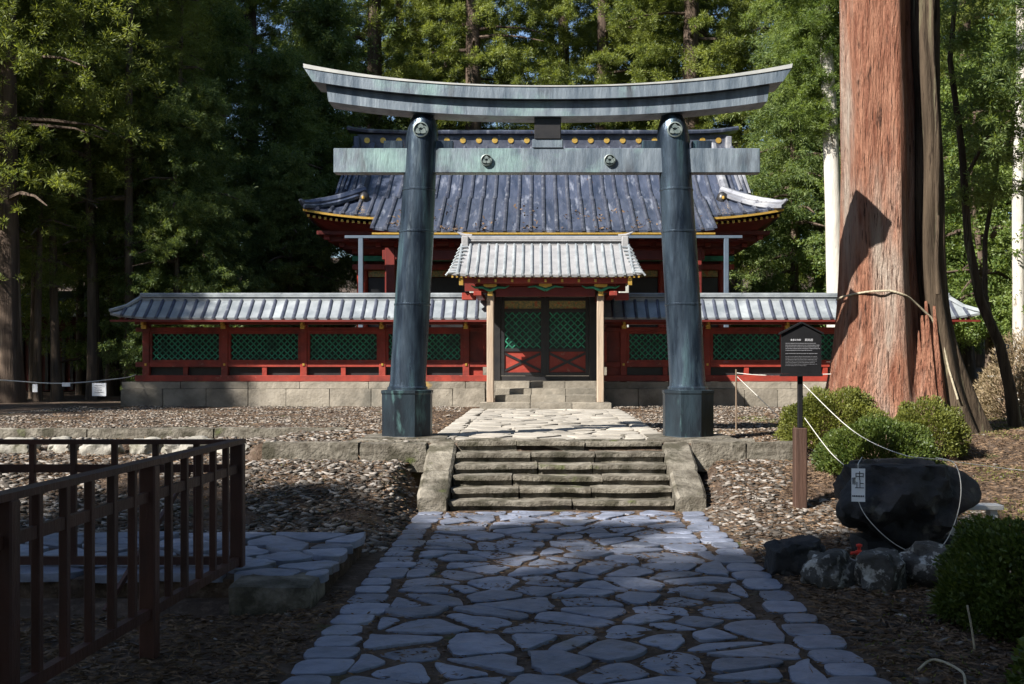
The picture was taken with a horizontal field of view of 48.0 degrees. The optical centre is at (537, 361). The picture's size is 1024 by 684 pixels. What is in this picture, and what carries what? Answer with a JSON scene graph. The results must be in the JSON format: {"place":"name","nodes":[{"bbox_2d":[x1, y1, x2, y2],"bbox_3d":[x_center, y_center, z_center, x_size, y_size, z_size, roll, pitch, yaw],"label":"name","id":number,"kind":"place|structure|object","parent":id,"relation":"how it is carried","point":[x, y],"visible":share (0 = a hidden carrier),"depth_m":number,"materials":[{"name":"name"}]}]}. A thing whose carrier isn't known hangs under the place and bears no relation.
{"place":"outdoors","nodes":[
{"label":"outdoors","id":0,"kind":"place"},
{"bbox_2d":[20,541,361,598],"bbox_3d":[-4.983,1.592,8.705,7.050,0.292,1.878,0,0,0],"label":"side path bed","id":1,"kind":"object","parent":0,"point":[209,590],"visible":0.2,"depth_m":7.79,"materials":[{"name":"grey stone"}]},
{"bbox_2d":[20,531,365,582],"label":"side stone path","id":2,"kind":"structure","parent":1,"relation":"on","point":[291,553],"depth_m":8.60,"materials":[{"name":"grey stone"}]},
{"bbox_2d":[228,572,324,615],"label":"stone block","id":3,"kind":"structure","parent":1,"relation":"on","point":[253,594],"depth_m":7.43,"materials":[{"name":"stone"}]},
{"bbox_2d":[0,258,1023,683],"bbox_3d":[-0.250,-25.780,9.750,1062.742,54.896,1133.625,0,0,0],"label":"ground","id":4,"kind":"structure","parent":0,"point":[354,576],"depth_m":7.71,"materials":[{"name":"soil"}]},
{"bbox_2d":[0,0,26,282],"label":"bare trunk tree","id":5,"kind":"object","parent":4,"relation":"on","point":[2,151],"visible":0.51,"depth_m":26.68,"materials":[{"name":"green plant"}]},
{"bbox_2d":[0,437,41,453],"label":"rock","id":6,"kind":"object","parent":4,"relation":"on","point":[14,448],"visible":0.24,"depth_m":14.42,"materials":[{"name":"grey stone"}]},
{"bbox_2d":[0,3,73,246],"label":"bare trunk tree","id":7,"kind":"object","parent":4,"relation":"on","point":[33,85],"visible":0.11,"depth_m":27.88,"materials":[{"name":"green plant"}]},
{"bbox_2d":[16,1,72,243],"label":"bare trunk tree","id":8,"kind":"object","parent":4,"relation":"on","point":[20,235],"visible":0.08,"depth_m":28.55,"materials":[{"name":"green plant"}]},
{"bbox_2d":[0,0,90,240],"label":"bare trunk tree","id":9,"kind":"object","parent":4,"relation":"on","point":[19,109],"visible":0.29,"depth_m":27.96,"materials":[{"name":"green plant"}]},
{"bbox_2d":[18,3,82,398],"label":"bare trunk tree","id":10,"kind":"object","parent":4,"relation":"on","point":[32,278],"visible":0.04,"depth_m":30.62,"materials":[{"name":"green plant"}]},
{"bbox_2d":[16,0,97,400],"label":"bare trunk tree","id":11,"kind":"object","parent":4,"relation":"on","point":[39,284],"visible":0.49,"depth_m":28.18,"materials":[{"name":"green plant"}]},
{"bbox_2d":[19,17,105,322],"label":"cedar tree","id":12,"kind":"object","parent":4,"relation":"on","point":[25,313],"visible":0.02,"depth_m":33.26,"materials":[{"name":"green plant"}]},
{"bbox_2d":[16,0,110,400],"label":"bare trunk tree","id":13,"kind":"object","parent":4,"relation":"on","point":[56,392],"visible":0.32,"depth_m":28.78,"materials":[{"name":"green plant"}]},
{"bbox_2d":[47,436,79,452],"bbox_3d":[-6.051,1.079,14.700,0.370,0.262,0.528,0,0,-7],"label":"rock","id":14,"kind":"object","parent":4,"relation":"on","point":[57,448],"visible":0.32,"depth_m":14.49,"materials":[{"name":"grey stone"}]},
{"bbox_2d":[21,291,118,390],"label":"trunks","id":15,"kind":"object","parent":4,"relation":"on","point":[68,373],"depth_m":37.50,"materials":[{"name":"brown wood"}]},
{"bbox_2d":[19,4,122,322],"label":"cedar tree","id":16,"kind":"object","parent":4,"relation":"on","point":[68,301],"visible":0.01,"depth_m":36.70,"materials":[{"name":"green plant"}]},
{"bbox_2d":[32,7,120,394],"bbox_3d":[-13.628,-7.528,33.922,3.923,17.635,3.371,0,0,31],"label":"bare trunk tree","id":17,"kind":"object","parent":4,"relation":"on","point":[80,376],"visible":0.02,"depth_m":33.79,"materials":[{"name":"brown plant"}]},
{"bbox_2d":[0,0,174,402],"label":"cedar tree","id":18,"kind":"object","parent":4,"relation":"on","point":[11,358],"visible":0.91,"depth_m":26.98,"materials":[{"name":"green plant"}]},
{"bbox_2d":[17,0,157,399],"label":"bare trunk tree","id":19,"kind":"object","parent":4,"relation":"on","point":[92,371],"visible":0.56,"depth_m":29.22,"materials":[{"name":"green plant"}]},
{"bbox_2d":[43,2,144,398],"bbox_3d":[-11.769,-5.941,30.147,3.159,14.385,2.714,0,1,35],"label":"bare trunk tree","id":20,"kind":"object","parent":4,"relation":"on","point":[82,269],"visible":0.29,"depth_m":30.13,"materials":[{"name":"green plant"}]},
{"bbox_2d":[79,438,124,455],"bbox_3d":[-5.503,1.113,14.496,0.565,0.289,0.419,0,0,-15],"label":"rock","id":21,"kind":"object","parent":4,"relation":"on","point":[96,449],"visible":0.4,"depth_m":14.32,"materials":[{"name":"grey stone"}]},
{"bbox_2d":[20,9,200,395],"bbox_3d":[-12.437,-4.519,33.029,5.890,11.654,5.910,0,0,18],"label":"cypress tree","id":22,"kind":"object","parent":4,"relation":"on","point":[113,388],"visible":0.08,"depth_m":32.24,"materials":[{"name":"green plant"}]},
{"bbox_2d":[63,0,176,381],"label":"bare trunk tree","id":23,"kind":"object","parent":4,"relation":"on","point":[118,183],"visible":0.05,"depth_m":31.76,"materials":[{"name":"green plant"}]},
{"bbox_2d":[0,439,245,683],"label":"wooden fence","id":24,"kind":"object","parent":4,"relation":"on","point":[147,558],"visible":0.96,"depth_m":6.30,"materials":[{"name":"brown paint"}]},
{"bbox_2d":[46,0,205,381],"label":"bare trunk tree","id":25,"kind":"object","parent":4,"relation":"on","point":[127,197],"visible":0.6,"depth_m":29.33,"materials":[{"name":"green plant"}]},
{"bbox_2d":[85,0,173,361],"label":"bare trunk tree","id":26,"kind":"object","parent":4,"relation":"on","point":[121,212],"visible":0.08,"depth_m":31.42,"materials":[{"name":"green plant"}]},
{"bbox_2d":[97,0,172,374],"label":"bare trunk tree","id":27,"kind":"object","parent":4,"relation":"on","point":[139,190],"visible":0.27,"depth_m":30.89,"materials":[{"name":"green plant"}]},
{"bbox_2d":[129,437,163,454],"bbox_3d":[-4.948,1.109,14.557,0.446,0.331,0.633,0,0,-22],"label":"rock","id":28,"kind":"object","parent":4,"relation":"on","point":[135,449],"visible":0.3,"depth_m":14.29,"materials":[{"name":"grey stone"}]},
{"bbox_2d":[113,0,188,293],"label":"bare trunk tree","id":29,"kind":"object","parent":4,"relation":"on","point":[157,14],"visible":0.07,"depth_m":31.55,"materials":[{"name":"green plant"}]},
{"bbox_2d":[114,0,214,292],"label":"bare trunk tree","id":30,"kind":"object","parent":4,"relation":"on","point":[180,47],"visible":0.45,"depth_m":30.20,"materials":[{"name":"green plant"}]},
{"bbox_2d":[0,427,347,438],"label":"stone kerb","id":31,"kind":"structure","parent":4,"relation":"on","point":[162,432],"depth_m":16.31,"materials":[{"name":"stone"}]},
{"bbox_2d":[95,91,256,388],"bbox_3d":[-9.147,-2.871,29.643,3.927,8.212,3.940,0,0,-4],"label":"cypress tree","id":32,"kind":"object","parent":4,"relation":"on","point":[162,224],"visible":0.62,"depth_m":29.27,"materials":[{"name":"green plant"}]},
{"bbox_2d":[141,0,227,292],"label":"bare trunk tree","id":33,"kind":"object","parent":4,"relation":"on","point":[185,74],"visible":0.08,"depth_m":32.12,"materials":[{"name":"green plant"}]},
{"bbox_2d":[161,436,209,453],"bbox_3d":[-4.347,1.109,14.384,0.676,0.360,0.512,0,0,-30],"label":"rock","id":34,"kind":"object","parent":4,"relation":"on","point":[168,448],"visible":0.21,"depth_m":14.17,"materials":[{"name":"grey stone"}]},
{"bbox_2d":[146,0,266,262],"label":"bare trunk tree","id":35,"kind":"object","parent":4,"relation":"on","point":[218,57],"visible":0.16,"depth_m":33.43,"materials":[{"name":"green plant"}]},
{"bbox_2d":[120,76,308,381],"bbox_3d":[-8.921,-3.201,30.661,4.432,8.893,4.418,0,0,38],"label":"cypress tree","id":36,"kind":"object","parent":4,"relation":"on","point":[214,99],"visible":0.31,"depth_m":30.16,"materials":[{"name":"green plant"}]},
{"bbox_2d":[182,0,293,381],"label":"cypress tree","id":37,"kind":"object","parent":4,"relation":"on","point":[240,30],"visible":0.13,"depth_m":36.66,"materials":[{"name":"green plant"}]},
{"bbox_2d":[207,0,342,288],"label":"cedar tree","id":38,"kind":"object","parent":4,"relation":"on","point":[250,12],"visible":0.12,"depth_m":42.70,"materials":[{"name":"green plant"}]},
{"bbox_2d":[205,32,350,326],"bbox_3d":[-8.012,-4.298,34.771,5.664,11.175,5.645,0,0,14],"label":"cypress tree","id":39,"kind":"object","parent":4,"relation":"on","point":[272,77],"visible":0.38,"depth_m":34.42,"materials":[{"name":"green plant"}]},
{"bbox_2d":[241,142,347,381],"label":"cypress tree","id":40,"kind":"object","parent":4,"relation":"on","point":[287,174],"visible":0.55,"depth_m":32.15,"materials":[{"name":"green plant"}]},
{"bbox_2d":[109,293,486,406],"bbox_3d":[-5.086,-0.222,25.191,8.105,2.555,1.518,0,0,0],"label":"shrine fence","id":41,"kind":"object","parent":4,"relation":"on","point":[334,366],"visible":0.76,"depth_m":25.08,"materials":[{"name":"wood"}]},
{"bbox_2d":[257,0,385,291],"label":"cedar tree","id":42,"kind":"object","parent":4,"relation":"on","point":[363,23],"visible":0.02,"depth_m":49.66,"materials":[{"name":"green plant"}]},
{"bbox_2d":[240,0,406,326],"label":"cypress tree","id":43,"kind":"object","parent":4,"relation":"on","point":[315,23],"visible":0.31,"depth_m":38.36,"materials":[{"name":"green plant"}]},
{"bbox_2d":[262,441,427,471],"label":"stone kerb","id":44,"kind":"structure","parent":4,"relation":"on","point":[413,454],"depth_m":13.51,"materials":[{"name":"stone"}]},
{"bbox_2d":[263,0,502,326],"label":"cedar tree","id":45,"kind":"object","parent":4,"relation":"on","point":[376,25],"visible":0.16,"depth_m":42.85,"materials":[{"name":"green plant"}]},
{"bbox_2d":[348,0,457,129],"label":"cedar tree","id":46,"kind":"object","parent":4,"relation":"on","point":[384,43],"visible":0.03,"depth_m":59.64,"materials":[{"name":"green plant"}]},
{"bbox_2d":[0,405,817,458],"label":"pale gravel","id":47,"kind":"structure","parent":4,"relation":"on","point":[373,414],"depth_m":19.42,"materials":[{"name":"beige gravel"}]},
{"bbox_2d":[382,0,521,129],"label":"cedar tree","id":48,"kind":"object","parent":4,"relation":"on","point":[487,79],"visible":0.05,"depth_m":50.25,"materials":[{"name":"green plant"}]},
{"bbox_2d":[390,2,531,129],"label":"cedar tree","id":49,"kind":"object","parent":4,"relation":"on","point":[460,24],"visible":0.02,"depth_m":56.71,"materials":[{"name":"green plant"}]},
{"bbox_2d":[376,0,567,129],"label":"cedar tree","id":50,"kind":"object","parent":4,"relation":"on","point":[474,60],"visible":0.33,"depth_m":42.09,"materials":[{"name":"green plant"}]},
{"bbox_2d":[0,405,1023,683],"bbox_3d":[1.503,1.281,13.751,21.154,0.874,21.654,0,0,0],"label":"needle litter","id":51,"kind":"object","parent":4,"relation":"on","point":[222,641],"visible":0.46,"depth_m":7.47,"materials":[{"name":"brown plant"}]},
{"bbox_2d":[0,405,1023,683],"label":"gravel","id":52,"kind":"structure","parent":4,"relation":"on","point":[338,525],"depth_m":11.76,"materials":[{"name":"grey gravel"}]},
{"bbox_2d":[299,126,787,397],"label":"shrine hall","id":53,"kind":"structure","parent":4,"relation":"on","point":[352,214],"depth_m":30.93,"materials":[{"name":"tile"}]},
{"bbox_2d":[377,203,703,230],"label":"roof litter","id":54,"kind":"object","parent":53,"relation":"on","point":[484,228],"visible":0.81,"depth_m":29.16,"materials":[{"name":"brown plant"}]},
{"bbox_2d":[445,232,645,409],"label":"shrine gate","id":55,"kind":"structure","parent":4,"relation":"on","point":[551,350],"depth_m":23.94,"materials":[{"name":"tile"}]},
{"bbox_2d":[501,297,543,375],"bbox_3d":[-0.324,-0.545,24.470,0.923,1.670,0.060,0,0,0],"label":"door","id":56,"kind":"structure","parent":55,"relation":"in","point":[522,319],"depth_m":24.46,"materials":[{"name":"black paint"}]},
{"bbox_2d":[546,297,588,375],"bbox_3d":[0.623,-0.545,24.470,0.923,1.670,0.060,0,0,0],"label":"door","id":57,"kind":"structure","parent":55,"relation":"in","point":[567,319],"depth_m":24.46,"materials":[{"name":"black paint"}]},
{"bbox_2d":[303,64,792,439],"bbox_3d":[0.120,-1.265,14.340,5.980,4.746,0.931,0,0,0],"label":"torii gateway","id":58,"kind":"object","parent":4,"relation":"on","point":[672,159],"visible":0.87,"depth_m":14.11,"materials":[{"name":"grey metal"}]},
{"bbox_2d":[504,0,592,129],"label":"cedar tree","id":59,"kind":"object","parent":4,"relation":"on","point":[547,21],"visible":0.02,"depth_m":59.76,"materials":[{"name":"green plant"}]},
{"bbox_2d":[348,438,754,442],"bbox_3d":[0.157,0.987,13.840,4.900,0.143,0.258,0,0,0],"label":"stone edging","id":60,"kind":"object","parent":4,"relation":"on","point":[541,439],"visible":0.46,"depth_m":13.75,"materials":[{"name":"stone"}]},
{"bbox_2d":[417,440,705,512],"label":"stone steps","id":61,"kind":"structure","parent":4,"relation":"on","point":[475,475],"depth_m":12.90,"materials":[{"name":"stone"}]},
{"bbox_2d":[484,0,651,129],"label":"cedar tree","id":62,"kind":"object","parent":4,"relation":"on","point":[562,22],"visible":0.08,"depth_m":47.97,"materials":[{"name":"green plant"}]},
{"bbox_2d":[504,0,698,129],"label":"cedar tree","id":63,"kind":"object","parent":4,"relation":"on","point":[603,56],"visible":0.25,"depth_m":43.21,"materials":[{"name":"green plant"}]},
{"bbox_2d":[537,0,731,129],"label":"cedar tree","id":64,"kind":"object","parent":4,"relation":"on","point":[587,12],"visible":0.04,"depth_m":49.96,"materials":[{"name":"green plant"}]},
{"bbox_2d":[591,0,778,276],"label":"cedar tree","id":65,"kind":"object","parent":4,"relation":"on","point":[691,55],"visible":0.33,"depth_m":42.17,"materials":[{"name":"green plant"}]},
{"bbox_2d":[644,0,765,269],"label":"cedar tree","id":66,"kind":"object","parent":4,"relation":"on","point":[726,124],"visible":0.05,"depth_m":51.95,"materials":[{"name":"green plant"}]},
{"bbox_2d":[682,0,773,325],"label":"cedar tree","id":67,"kind":"object","parent":4,"relation":"on","point":[733,281],"visible":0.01,"depth_m":60.68,"materials":[{"name":"green plant"}]},
{"bbox_2d":[691,439,792,471],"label":"stone kerb","id":68,"kind":"structure","parent":4,"relation":"on","point":[707,453],"depth_m":13.50,"materials":[{"name":"stone"}]},
{"bbox_2d":[703,0,839,326],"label":"cedar tree","id":69,"kind":"object","parent":4,"relation":"on","point":[750,30],"visible":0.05,"depth_m":43.51,"materials":[{"name":"green plant"}]},
{"bbox_2d":[727,22,840,326],"bbox_3d":[8.342,-4.867,37.205,6.136,12.410,6.156,0,0,-44],"label":"cypress tree","id":70,"kind":"object","parent":4,"relation":"on","point":[797,177],"visible":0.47,"depth_m":36.43,"materials":[{"name":"green plant"}]},
{"bbox_2d":[729,1,840,326],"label":"cypress tree","id":71,"kind":"object","parent":4,"relation":"on","point":[757,277],"visible":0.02,"depth_m":39.58,"materials":[{"name":"green plant"}]},
{"bbox_2d":[738,0,840,326],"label":"pale trunk tree","id":72,"kind":"object","parent":4,"relation":"on","point":[813,30],"visible":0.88,"depth_m":27.82,"materials":[{"name":"green plant"}]},
{"bbox_2d":[603,293,979,406],"bbox_3d":[5.386,-0.223,25.191,8.105,2.555,1.518,0,0,0],"label":"shrine fence","id":73,"kind":"object","parent":4,"relation":"on","point":[637,357],"visible":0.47,"depth_m":24.98,"materials":[{"name":"wood"}]},
{"bbox_2d":[763,535,825,576],"bbox_3d":[1.961,1.491,8.754,0.484,0.338,0.423,0,0,-17],"label":"rock","id":74,"kind":"object","parent":4,"relation":"on","point":[786,557],"visible":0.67,"depth_m":8.59,"materials":[{"name":"grey stone"}]},
{"bbox_2d":[778,322,823,508],"bbox_3d":[2.587,0.552,11.345,0.430,1.896,0.150,0,0,0],"label":"notice board","id":75,"kind":"object","parent":4,"relation":"on","point":[800,350],"visible":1,"depth_m":11.29,"materials":[{"name":"brown wood"}]},
{"bbox_2d":[803,384,1023,470],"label":"cord","id":76,"kind":"object","parent":75,"relation":"attached to","point":[903,454],"visible":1,"depth_m":9.53,"materials":[{"name":"beige fabric"}]},
{"bbox_2d":[800,548,855,589],"bbox_3d":[2.080,1.496,8.202,0.370,0.333,0.371,0,0,-30],"label":"rock","id":77,"kind":"object","parent":4,"relation":"on","point":[832,568],"visible":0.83,"depth_m":8.06,"materials":[{"name":"grey stone"}]},
{"bbox_2d":[772,385,890,451],"bbox_3d":[3.655,0.716,14.303,1.433,0.870,1.132,0,0,0],"label":"clipped shrub","id":78,"kind":"object","parent":4,"relation":"on","point":[850,405],"visible":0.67,"depth_m":14.01,"materials":[{"name":"green plant"}]},
{"bbox_2d":[809,412,947,474],"bbox_3d":[3.745,0.915,12.620,1.449,0.769,1.190,0,0,0],"label":"clipped shrub","id":79,"kind":"object","parent":4,"relation":"on","point":[845,445],"visible":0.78,"depth_m":12.30,"materials":[{"name":"green plant"}]},
{"bbox_2d":[853,547,906,591],"bbox_3d":[2.401,1.503,8.110,0.394,0.372,0.425,0,0,18],"label":"rock","id":80,"kind":"object","parent":4,"relation":"on","point":[883,569],"visible":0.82,"depth_m":7.95,"materials":[{"name":"grey stone"}]},
{"bbox_2d":[789,158,996,326],"bbox_3d":[9.784,-2.455,30.953,5.258,7.372,5.080,0,0,-19],"label":"broadleaf tree","id":81,"kind":"object","parent":4,"relation":"on","point":[957,239],"visible":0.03,"depth_m":30.95,"materials":[{"name":"green plant"}]},
{"bbox_2d":[820,0,993,433],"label":"giant cedar","id":82,"kind":"object","parent":4,"relation":"on","point":[888,353],"visible":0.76,"depth_m":15.48,"materials":[{"name":"brown plant"}]},
{"bbox_2d":[836,290,958,399],"bbox_3d":[4.820,-0.229,15.476,1.597,1.467,0.448,0,0,18],"label":"trunk rope","id":83,"kind":"object","parent":82,"relation":"attached to","point":[930,316],"visible":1,"depth_m":15.41,"materials":[{"name":"beige fabric"}]},
{"bbox_2d":[832,458,981,552],"bbox_3d":[2.925,1.219,9.453,1.126,0.822,1.025,0,0,-21],"label":"boulder basin","id":84,"kind":"object","parent":4,"relation":"on","point":[908,503],"visible":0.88,"depth_m":9.12,"materials":[{"name":"black stone"}]},
{"bbox_2d":[858,457,961,549],"bbox_3d":[2.905,1.126,9.112,0.800,0.719,0.378,0,0,0],"label":"cord","id":85,"kind":"object","parent":84,"relation":"attached to","point":[957,512],"visible":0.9,"depth_m":8.96,"materials":[{"name":"beige fabric"}]},
{"bbox_2d":[851,468,864,501],"bbox_3d":[2.511,0.965,9.016,0.104,0.260,0.008,0,0,14],"label":"paper notice","id":86,"kind":"object","parent":85,"relation":"hanging from","point":[857,484],"visible":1,"depth_m":9.02,"materials":[{"name":"grey paper"}]},
{"bbox_2d":[899,540,951,588],"bbox_3d":[2.786,1.470,8.197,0.490,0.398,0.410,0,0,45],"label":"rock","id":87,"kind":"object","parent":4,"relation":"on","point":[917,557],"visible":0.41,"depth_m":8.08,"materials":[{"name":"grey stone"}]},
{"bbox_2d":[892,394,971,457],"bbox_3d":[4.699,0.798,13.882,0.967,0.823,0.968,0,0,0],"label":"clipped shrub","id":88,"kind":"object","parent":4,"relation":"on","point":[943,424],"visible":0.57,"depth_m":13.66,"materials":[{"name":"green plant"}]},
{"bbox_2d":[924,556,1007,625],"bbox_3d":[2.629,1.413,7.046,0.526,0.478,0.506,0,0,0],"label":"fern","id":89,"kind":"object","parent":4,"relation":"on","point":[938,605],"visible":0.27,"depth_m":7.03,"materials":[{"name":"green plant"}]},
{"bbox_2d":[940,1,992,354],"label":"cypress tree","id":90,"kind":"object","parent":4,"relation":"on","point":[942,45],"depth_m":37.36,"materials":[{"name":"green plant"}]},
{"bbox_2d":[946,503,1003,534],"bbox_3d":[3.660,1.375,9.710,0.480,0.350,0.180,0,0,0],"label":"stone bench","id":91,"kind":"object","parent":4,"relation":"on","point":[991,509],"visible":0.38,"depth_m":9.62,"materials":[{"name":"grey stone"}]},
{"bbox_2d":[940,2,1011,366],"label":"cedar tree","id":92,"kind":"object","parent":4,"relation":"on","point":[979,360],"visible":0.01,"depth_m":48.49,"materials":[{"name":"green plant"}]},
{"bbox_2d":[941,7,1011,295],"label":"broadleaf tree","id":93,"kind":"object","parent":4,"relation":"on","point":[978,175],"visible":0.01,"depth_m":33.87,"materials":[{"name":"green plant"}]},
{"bbox_2d":[940,57,1014,388],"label":"broadleaf tree","id":94,"kind":"object","parent":4,"relation":"on","point":[978,330],"visible":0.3,"depth_m":26.69,"materials":[{"name":"green plant"}]},
{"bbox_2d":[940,0,1014,389],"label":"cedar tree","id":95,"kind":"object","parent":4,"relation":"on","point":[968,356],"visible":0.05,"depth_m":34.20,"materials":[{"name":"green plant"}]},
{"bbox_2d":[932,513,1023,642],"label":"wide shrub","id":96,"kind":"object","parent":4,"relation":"on","point":[981,550],"visible":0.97,"depth_m":6.68,"materials":[{"name":"green plant"}]},
{"bbox_2d":[940,15,1015,323],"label":"broadleaf tree","id":97,"kind":"object","parent":4,"relation":"on","point":[959,62],"visible":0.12,"depth_m":29.44,"materials":[{"name":"green plant"}]},
{"bbox_2d":[940,0,1023,427],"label":"crooked tree","id":98,"kind":"object","parent":4,"relation":"on","point":[991,97],"visible":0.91,"depth_m":16.93,"materials":[{"name":"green plant"}]},
{"bbox_2d":[948,0,1023,361],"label":"pale trunk tree","id":99,"kind":"object","parent":4,"relation":"on","point":[1018,262],"visible":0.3,"depth_m":23.91,"materials":[{"name":"white plant"}]},
{"bbox_2d":[961,137,1023,333],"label":"broadleaf tree","id":100,"kind":"object","parent":4,"relation":"on","point":[1003,312],"visible":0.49,"depth_m":24.39,"materials":[{"name":"green plant"}]},
{"bbox_2d":[973,327,1023,411],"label":"dry shrub","id":101,"kind":"object","parent":4,"relation":"on","point":[1019,351],"visible":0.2,"depth_m":21.46,"materials":[{"name":"beige plant"}]},
{"bbox_2d":[975,361,1023,418],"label":"dry shrub","id":102,"kind":"object","parent":4,"relation":"on","point":[987,399],"visible":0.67,"depth_m":19.23,"materials":[{"name":"beige plant"}]},
{"bbox_2d":[998,636,1023,683],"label":"wide shrub","id":103,"kind":"object","parent":4,"relation":"on","point":[1014,677],"visible":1,"depth_m":5.48,"materials":[{"name":"green plant"}]},
{"bbox_2d":[438,408,661,439],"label":"stone path","id":104,"kind":"structure","parent":0,"point":[538,423],"depth_m":16.94,"materials":[{"name":"beige stone"}]},
{"bbox_2d":[279,510,891,683],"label":"stone path","id":105,"kind":"structure","parent":0,"point":[336,655],"depth_m":7.32,"materials":[{"name":"grey stone"}]},
{"bbox_2d":[226,0,1009,257],"label":"sky","id":106,"kind":"structure","parent":0,"point":[283,28],"materials":[{"name":"white"}]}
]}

